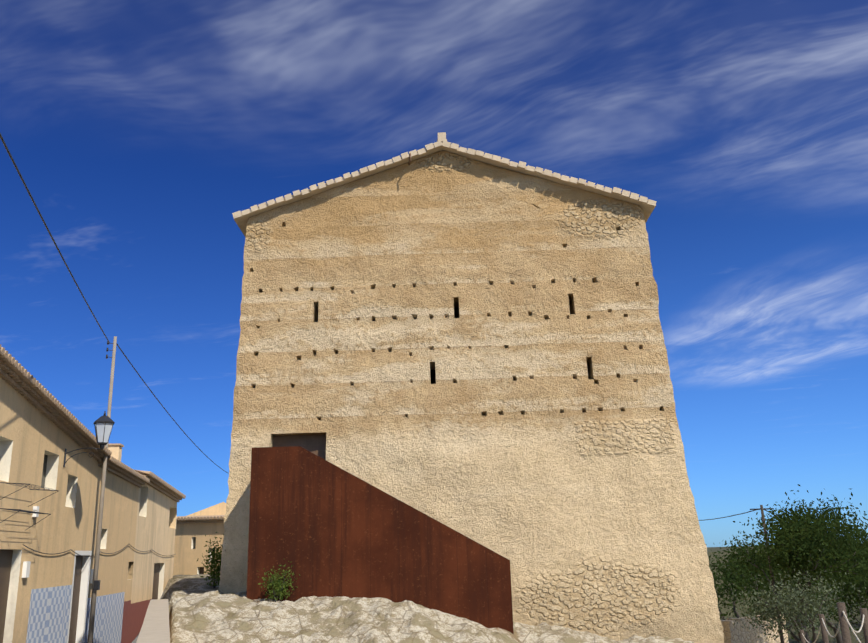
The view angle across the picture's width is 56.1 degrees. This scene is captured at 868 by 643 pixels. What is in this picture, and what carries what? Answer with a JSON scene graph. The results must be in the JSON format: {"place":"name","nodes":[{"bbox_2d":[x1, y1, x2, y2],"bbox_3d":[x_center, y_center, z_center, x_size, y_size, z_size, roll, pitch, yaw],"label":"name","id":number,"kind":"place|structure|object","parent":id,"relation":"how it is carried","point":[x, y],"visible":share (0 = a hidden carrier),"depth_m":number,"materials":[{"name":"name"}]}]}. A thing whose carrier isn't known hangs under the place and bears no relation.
{"place":"outdoors","nodes":[
{"label":"outdoors","id":0,"kind":"place"},
{"bbox_2d":[0,0,867,546],"label":"sky","id":1,"kind":"structure","parent":0,"point":[136,131],"materials":[{"name":"blue"}]},
{"bbox_2d":[132,546,867,642],"bbox_3d":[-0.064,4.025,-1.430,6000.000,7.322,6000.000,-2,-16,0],"label":"ground","id":2,"kind":"structure","parent":0,"point":[203,612],"depth_m":15.51,"materials":[{"name":"beige stone"}]},
{"bbox_2d":[0,344,111,642],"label":"house","id":3,"kind":"structure","parent":2,"relation":"on","point":[42,428],"depth_m":22.42,"materials":[{"name":"beige paint"}]},
{"bbox_2d":[0,482,174,582],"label":"house fittings","id":4,"kind":"object","parent":3,"relation":"attached to","point":[35,512],"visible":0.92,"depth_m":21.20,"materials":[{"name":"black metal"}]},
{"bbox_2d":[63,411,114,466],"bbox_3d":[-10.350,3.544,24.536,1.370,1.675,0.559,-2,-16,0],"label":"street lamp","id":5,"kind":"object","parent":3,"relation":"attached to","point":[103,424],"visible":1,"depth_m":24.42,"materials":[{"name":"black metal"}]},
{"bbox_2d":[87,336,116,642],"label":"utility pole","id":6,"kind":"object","parent":2,"relation":"on","point":[96,585],"visible":0.94,"depth_m":26.93,"materials":[{"name":"grey metal"}]},
{"bbox_2d":[0,133,228,473],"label":"power cables","id":7,"kind":"object","parent":6,"relation":"attached to","point":[18,171],"visible":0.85,"depth_m":19.01,"materials":[{"name":"black metal"}]},
{"bbox_2d":[84,456,149,642],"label":"house","id":8,"kind":"structure","parent":2,"relation":"on","point":[124,483],"depth_m":29.80,"materials":[{"name":"paint"}]},
{"bbox_2d":[108,443,123,460],"bbox_3d":[-13.988,6.209,35.507,0.620,1.690,0.620,0,-16,-7],"label":"chimney","id":9,"kind":"object","parent":8,"relation":"on","point":[115,449],"visible":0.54,"depth_m":35.45,"materials":[{"name":"beige paint"}]},
{"bbox_2d":[136,599,169,642],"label":"parapet wall","id":10,"kind":"structure","parent":2,"relation":"on","point":[155,628],"depth_m":11.49,"materials":[{"name":"paint"}]},
{"bbox_2d":[127,470,185,642],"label":"house","id":11,"kind":"structure","parent":2,"relation":"on","point":[159,498],"depth_m":35.77,"materials":[{"name":"beige paint"}]},
{"bbox_2d":[173,502,225,575],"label":"house","id":12,"kind":"structure","parent":2,"relation":"on","point":[192,530],"depth_m":44.62,"materials":[{"name":"paint"}]},
{"bbox_2d":[197,532,223,587],"bbox_3d":[-6.233,6.860,23.467,1.172,1.585,1.295,-2,-16,0],"label":"shrub","id":13,"kind":"object","parent":2,"relation":"on","point":[214,562],"visible":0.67,"depth_m":23.26,"materials":[{"name":"green plant"}]},
{"bbox_2d":[258,561,299,601],"bbox_3d":[-3.295,5.470,17.161,0.772,0.901,1.022,-10,-18,26],"label":"shrub","id":14,"kind":"object","parent":2,"relation":"on","point":[275,584],"visible":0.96,"depth_m":17.05,"materials":[{"name":"green plant"}]},
{"bbox_2d":[247,446,513,633],"bbox_3d":[-1.183,5.090,18.099,5.620,4.560,1.275,-2,-16,0],"label":"corten stair","id":15,"kind":"object","parent":2,"relation":"on","point":[324,527],"visible":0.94,"depth_m":17.50,"materials":[{"name":"brown metal"}]},
{"bbox_2d":[218,151,723,642],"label":"tower","id":16,"kind":"structure","parent":2,"relation":"on","point":[474,350],"depth_m":20.09,"materials":[{"name":"stone"}]},
{"bbox_2d":[232,132,656,236],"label":"tower roof","id":17,"kind":"structure","parent":16,"relation":"on","point":[648,206],"depth_m":21.49,"materials":[{"name":"white tile"}]},
{"bbox_2d":[709,541,765,617],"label":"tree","id":18,"kind":"object","parent":2,"relation":"on","point":[724,571],"visible":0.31,"depth_m":59.14,"materials":[{"name":"green plant"}]},
{"bbox_2d":[720,537,765,572],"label":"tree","id":19,"kind":"object","parent":2,"relation":"on","point":[737,554],"visible":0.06,"depth_m":81.50,"materials":[{"name":"green plant"}]},
{"bbox_2d":[720,614,788,642],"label":"dry stone wall","id":20,"kind":"structure","parent":2,"relation":"on","point":[736,633],"depth_m":25.86,"materials":[{"name":"grey stone"}]},
{"bbox_2d":[709,555,811,627],"bbox_3d":[12.305,12.166,33.084,7.130,5.618,4.616,-14,-20,38],"label":"bush","id":21,"kind":"object","parent":2,"relation":"on","point":[761,587],"visible":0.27,"depth_m":32.62,"materials":[{"name":"green plant"}]},
{"bbox_2d":[750,505,784,642],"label":"pole","id":22,"kind":"object","parent":2,"relation":"on","point":[772,575],"visible":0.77,"depth_m":23.77,"materials":[{"name":"brown wood"}]},
{"bbox_2d":[698,510,776,520],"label":"wires","id":23,"kind":"object","parent":22,"relation":"hanging from","point":[734,515],"visible":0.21,"depth_m":28.39,"materials":[{"name":"black metal"}]},
{"bbox_2d":[723,529,849,642],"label":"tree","id":24,"kind":"object","parent":2,"relation":"on","point":[838,637],"visible":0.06,"depth_m":39.12,"materials":[{"name":"green plant"}]},
{"bbox_2d":[706,484,867,642],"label":"almond tree","id":25,"kind":"object","parent":2,"relation":"on","point":[798,541],"visible":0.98,"depth_m":22.47,"materials":[{"name":"green plant"}]},
{"bbox_2d":[720,543,861,629],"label":"tree","id":26,"kind":"object","parent":2,"relation":"on","point":[837,620],"visible":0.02,"depth_m":47.79,"materials":[{"name":"green plant"}]},
{"bbox_2d":[719,550,865,642],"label":"bush","id":27,"kind":"object","parent":2,"relation":"on","point":[801,608],"visible":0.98,"depth_m":20.23,"materials":[{"name":"green plant"}]},
{"bbox_2d":[799,602,867,642],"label":"rope fence","id":28,"kind":"object","parent":2,"relation":"on","point":[844,624],"visible":1,"depth_m":10.26,"materials":[{"name":"brown wood"}]},
{"bbox_2d":[801,524,867,639],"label":"bush","id":29,"kind":"object","parent":2,"relation":"on","point":[861,586],"visible":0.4,"depth_m":28.87,"materials":[{"name":"green plant"}]},
{"bbox_2d":[821,536,866,623],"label":"tree","id":30,"kind":"object","parent":2,"relation":"on","point":[854,596],"depth_m":48.04,"materials":[{"name":"green plant"}]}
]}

